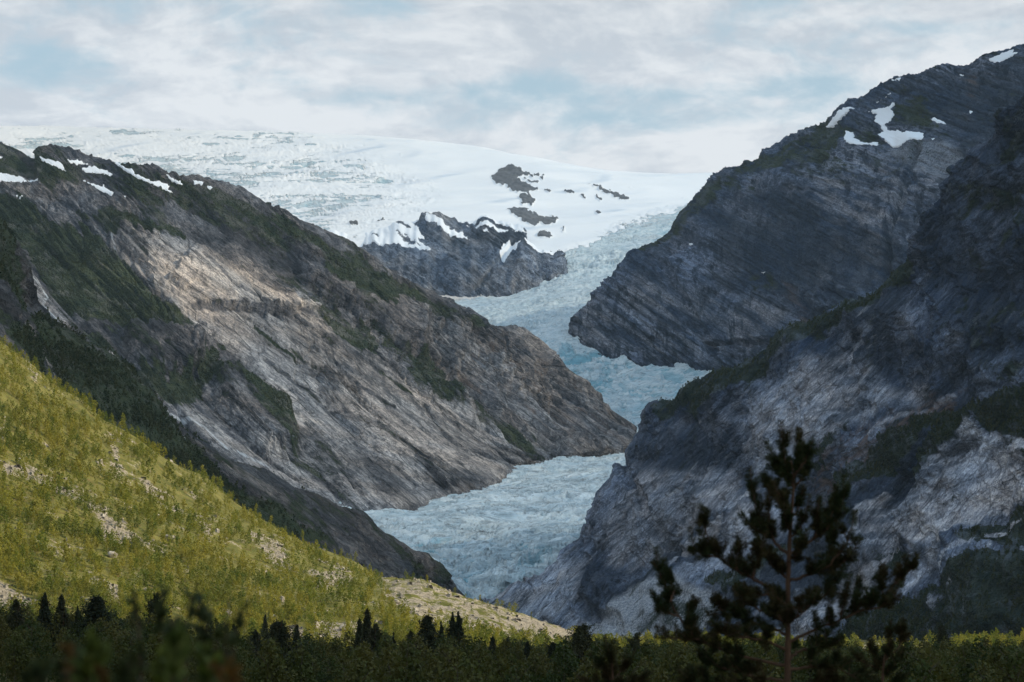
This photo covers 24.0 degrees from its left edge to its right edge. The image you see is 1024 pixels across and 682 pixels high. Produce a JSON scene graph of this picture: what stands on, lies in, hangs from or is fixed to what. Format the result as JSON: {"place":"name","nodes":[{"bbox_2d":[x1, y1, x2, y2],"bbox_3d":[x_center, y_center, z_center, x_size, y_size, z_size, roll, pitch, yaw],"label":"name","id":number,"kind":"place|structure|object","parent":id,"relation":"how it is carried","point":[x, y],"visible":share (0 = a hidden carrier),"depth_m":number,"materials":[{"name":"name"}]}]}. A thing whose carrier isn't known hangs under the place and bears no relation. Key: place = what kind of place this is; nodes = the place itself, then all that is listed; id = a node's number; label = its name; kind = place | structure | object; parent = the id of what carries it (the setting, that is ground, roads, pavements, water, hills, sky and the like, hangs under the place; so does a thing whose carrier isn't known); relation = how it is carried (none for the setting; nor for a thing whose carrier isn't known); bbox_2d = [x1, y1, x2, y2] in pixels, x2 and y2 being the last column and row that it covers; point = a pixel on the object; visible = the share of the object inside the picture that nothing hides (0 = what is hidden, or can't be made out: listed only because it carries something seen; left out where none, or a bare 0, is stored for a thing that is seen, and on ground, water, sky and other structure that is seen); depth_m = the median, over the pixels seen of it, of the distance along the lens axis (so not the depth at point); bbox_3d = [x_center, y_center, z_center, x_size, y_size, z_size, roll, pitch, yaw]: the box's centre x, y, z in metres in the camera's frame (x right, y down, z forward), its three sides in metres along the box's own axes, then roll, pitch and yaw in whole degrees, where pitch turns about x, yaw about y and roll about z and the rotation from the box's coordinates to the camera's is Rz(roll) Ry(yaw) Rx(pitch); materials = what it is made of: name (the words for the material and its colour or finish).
{"place":"outdoors","nodes":[
{"label":"outdoors","id":0,"kind":"place"},
{"bbox_2d":[123,584,173,681],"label":"tree","id":1,"kind":"object","parent":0,"point":[161,612],"visible":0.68,"depth_m":6.27,"materials":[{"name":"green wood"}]},
{"bbox_2d":[0,219,464,595],"bbox_3d":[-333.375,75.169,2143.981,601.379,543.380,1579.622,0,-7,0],"label":"slope","id":2,"kind":"structure","parent":0,"point":[365,537],"depth_m":2286.67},
{"bbox_2d":[0,341,573,651],"bbox_3d":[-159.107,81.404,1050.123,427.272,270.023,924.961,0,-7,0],"label":"hillside","id":3,"kind":"structure","parent":0,"point":[481,610],"depth_m":941.61,"materials":[{"name":"green plant"}]},
{"bbox_2d":[261,614,269,637],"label":"spruce tree","id":4,"kind":"object","parent":3,"relation":"on","point":[265,620],"visible":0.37,"depth_m":714.84,"materials":[{"name":"green plant"}]},
{"bbox_2d":[0,373,573,644],"bbox_3d":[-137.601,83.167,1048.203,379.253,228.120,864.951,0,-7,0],"label":"rubble","id":5,"kind":"object","parent":3,"relation":"on","point":[104,515],"visible":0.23,"depth_m":919.60,"materials":[{"name":"stone"}]},
{"bbox_2d":[0,335,1023,650],"bbox_3d":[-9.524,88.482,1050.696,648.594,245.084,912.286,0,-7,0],"label":"birch woods","id":6,"kind":"object","parent":3,"relation":"on","point":[152,569],"visible":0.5,"depth_m":880.62,"materials":[{"name":"green plant"}]},
{"bbox_2d":[0,142,636,510],"bbox_3d":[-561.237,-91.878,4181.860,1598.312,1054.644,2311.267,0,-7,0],"label":"mountain","id":7,"kind":"structure","parent":0,"point":[380,426],"depth_m":4194.52,"materials":[{"name":"grey stone"}]},
{"bbox_2d":[0,146,1023,640],"bbox_3d":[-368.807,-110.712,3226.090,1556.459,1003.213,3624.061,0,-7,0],"label":"mountain scrub","id":8,"kind":"object","parent":7,"relation":"on","point":[88,364],"visible":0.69,"depth_m":2101.28,"materials":[{"name":"green plant"}]},
{"bbox_2d":[0,125,712,432],"bbox_3d":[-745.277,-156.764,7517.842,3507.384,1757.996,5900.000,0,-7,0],"label":"ice cap","id":9,"kind":"object","parent":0,"point":[594,225],"visible":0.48,"depth_m":7839.42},
{"bbox_2d":[329,211,567,296],"bbox_3d":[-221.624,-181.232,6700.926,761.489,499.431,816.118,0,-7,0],"label":"rock wall","id":10,"kind":"structure","parent":0,"point":[439,253],"depth_m":6628.77,"materials":[{"name":"grey stone"}]},
{"bbox_2d":[0,640,929,681],"bbox_3d":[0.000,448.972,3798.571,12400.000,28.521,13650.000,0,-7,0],"label":"ground","id":11,"kind":"structure","parent":0,"point":[864,641],"depth_m":1427.46,"materials":[{"name":"green plant"}]},
{"bbox_2d":[0,606,16,666],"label":"birch tree","id":12,"kind":"object","parent":11,"relation":"on","point":[2,613],"visible":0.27,"depth_m":337.45,"materials":[{"name":"green plant"}]},
{"bbox_2d":[0,598,33,665],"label":"spruce tree","id":13,"kind":"object","parent":11,"relation":"on","point":[16,614],"visible":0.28,"depth_m":337.47,"materials":[{"name":"green plant"}]},
{"bbox_2d":[20,603,34,630],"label":"birch tree","id":14,"kind":"object","parent":11,"relation":"on","point":[27,611],"visible":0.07,"depth_m":350.61,"materials":[{"name":"green plant"}]},
{"bbox_2d":[28,592,59,656],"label":"spruce tree","id":15,"kind":"object","parent":11,"relation":"on","point":[44,614],"visible":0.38,"depth_m":327.53,"materials":[{"name":"green plant"}]},
{"bbox_2d":[51,594,77,677],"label":"spruce tree","id":16,"kind":"object","parent":11,"relation":"on","point":[60,609],"visible":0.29,"depth_m":332.43,"materials":[{"name":"green plant"}]},
{"bbox_2d":[50,628,82,680],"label":"birch tree","id":17,"kind":"object","parent":11,"relation":"on","point":[67,638],"visible":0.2,"depth_m":214.25,"materials":[{"name":"green plant"}]},
{"bbox_2d":[59,641,76,681],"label":"autumn shrub","id":18,"kind":"object","parent":11,"relation":"on","point":[67,648],"visible":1,"depth_m":4.72,"materials":[{"name":"brown plant"}]},
{"bbox_2d":[18,639,138,681],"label":"birch sapling","id":19,"kind":"object","parent":11,"relation":"on","point":[126,665],"visible":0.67,"depth_m":4.85,"materials":[{"name":"green plant"}]},
{"bbox_2d":[70,606,87,639],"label":"birch tree","id":20,"kind":"object","parent":11,"relation":"on","point":[81,623],"visible":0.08,"depth_m":334.05,"materials":[{"name":"green plant"}]},
{"bbox_2d":[59,594,132,644],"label":"pine tree","id":21,"kind":"object","parent":11,"relation":"on","point":[94,611],"visible":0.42,"depth_m":327.32,"materials":[{"name":"green plant"}]},
{"bbox_2d":[74,622,117,681],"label":"birch tree","id":22,"kind":"object","parent":11,"relation":"on","point":[99,633],"visible":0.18,"depth_m":207.76,"materials":[{"name":"green plant"}]},
{"bbox_2d":[93,663,110,681],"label":"autumn shrub","id":23,"kind":"object","parent":11,"relation":"on","point":[101,672],"visible":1,"depth_m":4.72,"materials":[{"name":"brown plant"}]},
{"bbox_2d":[106,618,128,644],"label":"birch tree","id":24,"kind":"object","parent":11,"relation":"on","point":[115,626],"visible":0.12,"depth_m":264.40,"materials":[{"name":"green plant"}]},
{"bbox_2d":[124,612,142,641],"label":"birch tree","id":25,"kind":"object","parent":11,"relation":"on","point":[131,623],"visible":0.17,"depth_m":388.83,"materials":[{"name":"green plant"}]},
{"bbox_2d":[69,621,225,681],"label":"birch sapling","id":26,"kind":"object","parent":11,"relation":"on","point":[172,654],"visible":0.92,"depth_m":4.83,"materials":[{"name":"green plant"}]},
{"bbox_2d":[131,591,173,630],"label":"pine tree","id":27,"kind":"object","parent":11,"relation":"on","point":[151,605],"visible":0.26,"depth_m":327.66,"materials":[{"name":"green plant"}]},
{"bbox_2d":[133,615,197,681],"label":"birch tree","id":28,"kind":"object","parent":11,"relation":"on","point":[152,655],"visible":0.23,"depth_m":193.97,"materials":[{"name":"green plant"}]},
{"bbox_2d":[188,618,221,678],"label":"birch tree","id":29,"kind":"object","parent":11,"relation":"on","point":[213,627],"visible":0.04,"depth_m":291.19,"materials":[{"name":"green plant"}]},
{"bbox_2d":[163,585,249,681],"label":"birch sapling","id":30,"kind":"object","parent":11,"relation":"on","point":[204,614],"visible":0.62,"depth_m":5.48,"materials":[{"name":"green plant"}]},
{"bbox_2d":[206,655,243,681],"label":"autumn shrub","id":31,"kind":"object","parent":11,"relation":"on","point":[217,668],"visible":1,"depth_m":4.70,"materials":[{"name":"brown plant"}]},
{"bbox_2d":[211,632,253,670],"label":"birch tree","id":32,"kind":"object","parent":11,"relation":"on","point":[222,636],"visible":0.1,"depth_m":272.39,"materials":[{"name":"green plant"}]},
{"bbox_2d":[222,644,248,681],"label":"birch tree","id":33,"kind":"object","parent":11,"relation":"on","point":[240,674],"visible":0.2,"depth_m":238.53,"materials":[{"name":"green plant"}]},
{"bbox_2d":[220,638,253,677],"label":"birch tree","id":34,"kind":"object","parent":11,"relation":"on","point":[239,649],"visible":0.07,"depth_m":266.97,"materials":[{"name":"green plant"}]},
{"bbox_2d":[249,630,266,664],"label":"spruce tree","id":35,"kind":"object","parent":11,"relation":"on","point":[255,637],"visible":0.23,"depth_m":386.70,"materials":[{"name":"green plant"}]},
{"bbox_2d":[246,637,298,681],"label":"birch tree","id":36,"kind":"object","parent":11,"relation":"on","point":[276,670],"visible":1,"depth_m":192.21,"materials":[{"name":"green plant"}]},
{"bbox_2d":[250,619,322,676],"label":"tree","id":37,"kind":"object","parent":11,"relation":"on","point":[279,629],"visible":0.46,"depth_m":366.61,"materials":[{"name":"green plant"}]},
{"bbox_2d":[287,625,301,666],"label":"spruce tree","id":38,"kind":"object","parent":11,"relation":"on","point":[297,631],"visible":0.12,"depth_m":386.77,"materials":[{"name":"green plant"}]},
{"bbox_2d":[293,632,327,670],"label":"birch tree","id":39,"kind":"object","parent":11,"relation":"on","point":[310,649],"visible":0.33,"depth_m":362.85,"materials":[{"name":"green plant"}]},
{"bbox_2d":[315,638,330,667],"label":"birch tree","id":40,"kind":"object","parent":11,"relation":"on","point":[326,649],"visible":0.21,"depth_m":375.68,"materials":[{"name":"green plant"}]},
{"bbox_2d":[326,635,346,657],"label":"birch tree","id":41,"kind":"object","parent":11,"relation":"on","point":[337,648],"visible":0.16,"depth_m":388.64,"materials":[{"name":"green plant"}]},
{"bbox_2d":[334,631,354,655],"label":"birch tree","id":42,"kind":"object","parent":11,"relation":"on","point":[348,642],"visible":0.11,"depth_m":401.79,"materials":[{"name":"green plant"}]},
{"bbox_2d":[351,618,366,655],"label":"spruce tree","id":43,"kind":"object","parent":11,"relation":"on","point":[358,637],"visible":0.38,"depth_m":376.96,"materials":[{"name":"green plant"}]},
{"bbox_2d":[345,657,374,681],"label":"birch tree","id":44,"kind":"object","parent":11,"relation":"on","point":[361,672],"visible":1,"depth_m":188.53,"materials":[{"name":"green plant"}]},
{"bbox_2d":[362,608,372,646],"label":"spruce tree","id":45,"kind":"object","parent":11,"relation":"on","point":[366,624],"visible":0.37,"depth_m":381.93,"materials":[{"name":"green plant"}]},
{"bbox_2d":[362,623,389,651],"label":"spruce tree","id":46,"kind":"object","parent":11,"relation":"on","point":[375,631],"visible":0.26,"depth_m":366.77,"materials":[{"name":"green plant"}]},
{"bbox_2d":[373,632,407,676],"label":"birch tree","id":47,"kind":"object","parent":11,"relation":"on","point":[384,642],"visible":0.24,"depth_m":243.66,"materials":[{"name":"green plant"}]},
{"bbox_2d":[398,638,416,671],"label":"birch tree","id":48,"kind":"object","parent":11,"relation":"on","point":[401,647],"visible":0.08,"depth_m":337.00,"materials":[{"name":"green plant"}]},
{"bbox_2d":[381,638,436,681],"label":"birch tree","id":49,"kind":"object","parent":11,"relation":"on","point":[408,669],"visible":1,"depth_m":195.26,"materials":[{"name":"green plant"}]},
{"bbox_2d":[408,634,440,670],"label":"birch tree","id":50,"kind":"object","parent":11,"relation":"on","point":[419,642],"visible":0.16,"depth_m":350.15,"materials":[{"name":"green plant"}]},
{"bbox_2d":[396,614,461,660],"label":"spruce tree","id":51,"kind":"object","parent":11,"relation":"on","point":[427,631],"visible":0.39,"depth_m":386.42,"materials":[{"name":"green plant"}]},
{"bbox_2d":[434,632,455,661],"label":"birch tree","id":52,"kind":"object","parent":11,"relation":"on","point":[440,640],"visible":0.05,"depth_m":362.90,"materials":[{"name":"green plant"}]},
{"bbox_2d":[445,612,454,637],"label":"spruce tree","id":53,"kind":"object","parent":11,"relation":"on","point":[451,626],"visible":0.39,"depth_m":396.94,"materials":[{"name":"green plant"}]},
{"bbox_2d":[450,611,466,652],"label":"spruce tree","id":54,"kind":"object","parent":11,"relation":"on","point":[459,631],"visible":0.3,"depth_m":394.91,"materials":[{"name":"green plant"}]},
{"bbox_2d":[456,634,487,657],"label":"birch tree","id":55,"kind":"object","parent":11,"relation":"on","point":[466,641],"visible":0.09,"depth_m":375.73,"materials":[{"name":"green plant"}]},
{"bbox_2d":[464,635,496,665],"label":"birch tree","id":56,"kind":"object","parent":11,"relation":"on","point":[480,639],"visible":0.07,"depth_m":365.35,"materials":[{"name":"green plant"}]},
{"bbox_2d":[488,636,496,654],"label":"spruce tree","id":57,"kind":"object","parent":11,"relation":"on","point":[492,641],"visible":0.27,"depth_m":426.38,"materials":[{"name":"green plant"}]},
{"bbox_2d":[497,636,522,670],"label":"birch tree","id":58,"kind":"object","parent":11,"relation":"on","point":[503,649],"visible":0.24,"depth_m":357.48,"materials":[{"name":"green plant"}]},
{"bbox_2d":[1,611,1023,680],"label":"valley forest","id":59,"kind":"object","parent":11,"relation":"on","point":[661,649],"visible":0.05,"depth_m":541.87,"materials":[{"name":"green plant"}]},
{"bbox_2d":[513,641,525,666],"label":"birch tree","id":60,"kind":"object","parent":11,"relation":"on","point":[518,654],"visible":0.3,"depth_m":414.32,"materials":[{"name":"green plant"}]},
{"bbox_2d":[522,640,532,659],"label":"spruce tree","id":61,"kind":"object","parent":11,"relation":"on","point":[527,648],"visible":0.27,"depth_m":426.29,"materials":[{"name":"green plant"}]},
{"bbox_2d":[524,644,552,680],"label":"birch tree","id":62,"kind":"object","parent":11,"relation":"on","point":[544,658],"visible":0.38,"depth_m":336.68,"materials":[{"name":"green plant"}]},
{"bbox_2d":[541,642,557,668],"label":"spruce tree","id":63,"kind":"object","parent":11,"relation":"on","point":[553,645],"visible":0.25,"depth_m":396.49,"materials":[{"name":"green plant"}]},
{"bbox_2d":[532,639,584,681],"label":"birch tree","id":64,"kind":"object","parent":11,"relation":"on","point":[557,676],"visible":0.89,"depth_m":239.16,"materials":[{"name":"green plant"}]},
{"bbox_2d":[551,642,572,670],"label":"birch tree","id":65,"kind":"object","parent":11,"relation":"on","point":[567,658],"visible":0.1,"depth_m":349.78,"materials":[{"name":"green plant"}]},
{"bbox_2d":[546,623,598,672],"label":"pine tree","id":66,"kind":"object","parent":11,"relation":"on","point":[580,641],"visible":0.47,"depth_m":376.36,"materials":[{"name":"green plant"}]},
{"bbox_2d":[567,657,600,681],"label":"birch tree","id":67,"kind":"object","parent":11,"relation":"on","point":[588,668],"visible":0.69,"depth_m":214.71,"materials":[{"name":"green plant"}]},
{"bbox_2d":[579,638,605,680],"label":"birch tree","id":68,"kind":"object","parent":11,"relation":"on","point":[596,650],"visible":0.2,"depth_m":243.83,"materials":[{"name":"green plant"}]},
{"bbox_2d":[588,639,637,678],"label":"birch tree","id":69,"kind":"object","parent":11,"relation":"on","point":[619,659],"visible":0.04,"depth_m":226.48,"materials":[{"name":"green plant"}]},
{"bbox_2d":[575,634,654,681],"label":"young pine","id":70,"kind":"object","parent":11,"relation":"on","point":[608,673],"visible":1,"depth_m":20.80,"materials":[{"name":"green plant"}]},
{"bbox_2d":[603,658,646,681],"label":"birch tree","id":71,"kind":"object","parent":11,"relation":"on","point":[630,672],"visible":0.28,"depth_m":190.91,"materials":[{"name":"green plant"}]},
{"bbox_2d":[620,644,635,662],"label":"birch tree","id":72,"kind":"object","parent":11,"relation":"on","point":[628,651],"visible":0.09,"depth_m":375.80,"materials":[{"name":"green plant"}]},
{"bbox_2d":[620,631,648,658],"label":"pine tree","id":73,"kind":"object","parent":11,"relation":"on","point":[636,639],"visible":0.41,"depth_m":396.62,"materials":[{"name":"green plant"}]},
{"bbox_2d":[637,639,662,666],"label":"birch tree","id":74,"kind":"object","parent":11,"relation":"on","point":[651,654],"visible":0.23,"depth_m":388.20,"materials":[{"name":"green plant"}]},
{"bbox_2d":[659,641,692,681],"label":"birch tree","id":75,"kind":"object","parent":11,"relation":"on","point":[671,671],"visible":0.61,"depth_m":244.68,"materials":[{"name":"green plant"}]},
{"bbox_2d":[686,655,711,675],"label":"birch tree","id":76,"kind":"object","parent":11,"relation":"on","point":[693,658],"visible":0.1,"depth_m":202.75,"materials":[{"name":"green plant"}]},
{"bbox_2d":[694,644,738,681],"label":"birch tree","id":77,"kind":"object","parent":11,"relation":"on","point":[716,656],"visible":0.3,"depth_m":186.27,"materials":[{"name":"green plant"}]},
{"bbox_2d":[739,644,773,681],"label":"birch tree","id":78,"kind":"object","parent":11,"relation":"on","point":[758,653],"visible":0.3,"depth_m":219.66,"materials":[{"name":"green plant"}]},
{"bbox_2d":[743,637,773,680],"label":"birch tree","id":79,"kind":"object","parent":11,"relation":"on","point":[754,650],"visible":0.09,"depth_m":259.31,"materials":[{"name":"green plant"}]},
{"bbox_2d":[748,652,794,681],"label":"birch tree","id":80,"kind":"object","parent":11,"relation":"on","point":[772,668],"visible":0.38,"depth_m":188.66,"materials":[{"name":"green plant"}]},
{"bbox_2d":[647,419,921,681],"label":"pine tree","id":81,"kind":"object","parent":11,"relation":"on","point":[782,466],"visible":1,"depth_m":17.90,"materials":[{"name":"green plant"}]},
{"bbox_2d":[768,639,803,681],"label":"birch tree","id":82,"kind":"object","parent":11,"relation":"on","point":[781,654],"visible":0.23,"depth_m":306.21,"materials":[{"name":"green plant"}]},
{"bbox_2d":[782,661,803,681],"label":"birch tree","id":83,"kind":"object","parent":11,"relation":"on","point":[792,673],"visible":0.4,"depth_m":225.55,"materials":[{"name":"green plant"}]},
{"bbox_2d":[793,641,805,680],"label":"birch tree","id":84,"kind":"object","parent":11,"relation":"on","point":[798,660],"visible":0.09,"depth_m":321.69,"materials":[{"name":"green plant"}]},
{"bbox_2d":[791,636,834,681],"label":"birch tree","id":85,"kind":"object","parent":11,"relation":"on","point":[810,672],"visible":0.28,"depth_m":219.40,"materials":[{"name":"green plant"}]},
{"bbox_2d":[847,647,874,681],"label":"birch tree","id":86,"kind":"object","parent":11,"relation":"on","point":[857,665],"visible":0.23,"depth_m":222.50,"materials":[{"name":"green plant"}]},
{"bbox_2d":[859,649,889,680],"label":"birch tree","id":87,"kind":"object","parent":11,"relation":"on","point":[878,675],"visible":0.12,"depth_m":297.88,"materials":[{"name":"green plant"}]},
{"bbox_2d":[845,616,911,681],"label":"young pine","id":88,"kind":"object","parent":11,"relation":"on","point":[878,660],"visible":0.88,"depth_m":23.80,"materials":[{"name":"green plant"}]},
{"bbox_2d":[896,642,927,681],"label":"birch tree","id":89,"kind":"object","parent":11,"relation":"on","point":[907,665],"visible":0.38,"depth_m":258.37,"materials":[{"name":"green plant"}]},
{"bbox_2d":[915,637,934,658],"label":"birch tree","id":90,"kind":"object","parent":11,"relation":"on","point":[926,644],"visible":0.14,"depth_m":410.35,"materials":[{"name":"green plant"}]},
{"bbox_2d":[905,647,951,681],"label":"birch tree","id":91,"kind":"object","parent":11,"relation":"on","point":[944,675],"visible":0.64,"depth_m":192.71,"materials":[{"name":"green plant"}]},
{"bbox_2d":[931,625,962,651],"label":"spruce tree","id":92,"kind":"object","parent":11,"relation":"on","point":[940,635],"visible":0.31,"depth_m":634.58,"materials":[{"name":"green plant"}]},
{"bbox_2d":[945,643,994,681],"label":"birch tree","id":93,"kind":"object","parent":11,"relation":"on","point":[963,669],"visible":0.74,"depth_m":236.69,"materials":[{"name":"green plant"}]},
{"bbox_2d":[962,636,989,675],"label":"birch tree","id":94,"kind":"object","parent":11,"relation":"on","point":[979,652],"visible":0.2,"depth_m":284.16,"materials":[{"name":"green plant"}]},
{"bbox_2d":[968,636,992,665],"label":"birch tree","id":95,"kind":"object","parent":11,"relation":"on","point":[985,643],"visible":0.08,"depth_m":396.11,"materials":[{"name":"green plant"}]},
{"bbox_2d":[969,659,1006,681],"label":"birch tree","id":96,"kind":"object","parent":11,"relation":"on","point":[981,672],"visible":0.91,"depth_m":211.39,"materials":[{"name":"green plant"}]},
{"bbox_2d":[985,639,1011,681],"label":"birch tree","id":97,"kind":"object","parent":11,"relation":"on","point":[993,660],"visible":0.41,"depth_m":263.64,"materials":[{"name":"green plant"}]},
{"bbox_2d":[989,644,1023,681],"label":"birch tree","id":98,"kind":"object","parent":11,"relation":"on","point":[1010,659],"visible":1,"depth_m":189.59,"materials":[{"name":"green plant"}]},
{"bbox_2d":[338,452,625,600],"bbox_3d":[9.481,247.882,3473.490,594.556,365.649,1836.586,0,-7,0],"label":"glacier","id":99,"kind":"object","parent":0,"point":[521,522],"visible":0.46,"depth_m":3141.05,"materials":[{"name":"blue ice"}]},
{"bbox_2d":[0,0,1023,173],"label":"sky","id":100,"kind":"structure","parent":0,"point":[648,86],"materials":[{"name":"white"}]},
{"bbox_2d":[481,96,1023,640],"bbox_3d":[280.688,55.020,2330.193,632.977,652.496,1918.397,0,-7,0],"label":"mountain","id":101,"kind":"structure","parent":0,"point":[941,328],"depth_m":2130.62,"materials":[{"name":"grey stone"}]},
{"bbox_2d":[568,44,1023,370],"bbox_3d":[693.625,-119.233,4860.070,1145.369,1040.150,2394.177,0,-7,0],"label":"mountain","id":102,"kind":"structure","parent":0,"point":[734,266],"depth_m":5076.73,"materials":[{"name":"grey stone"}]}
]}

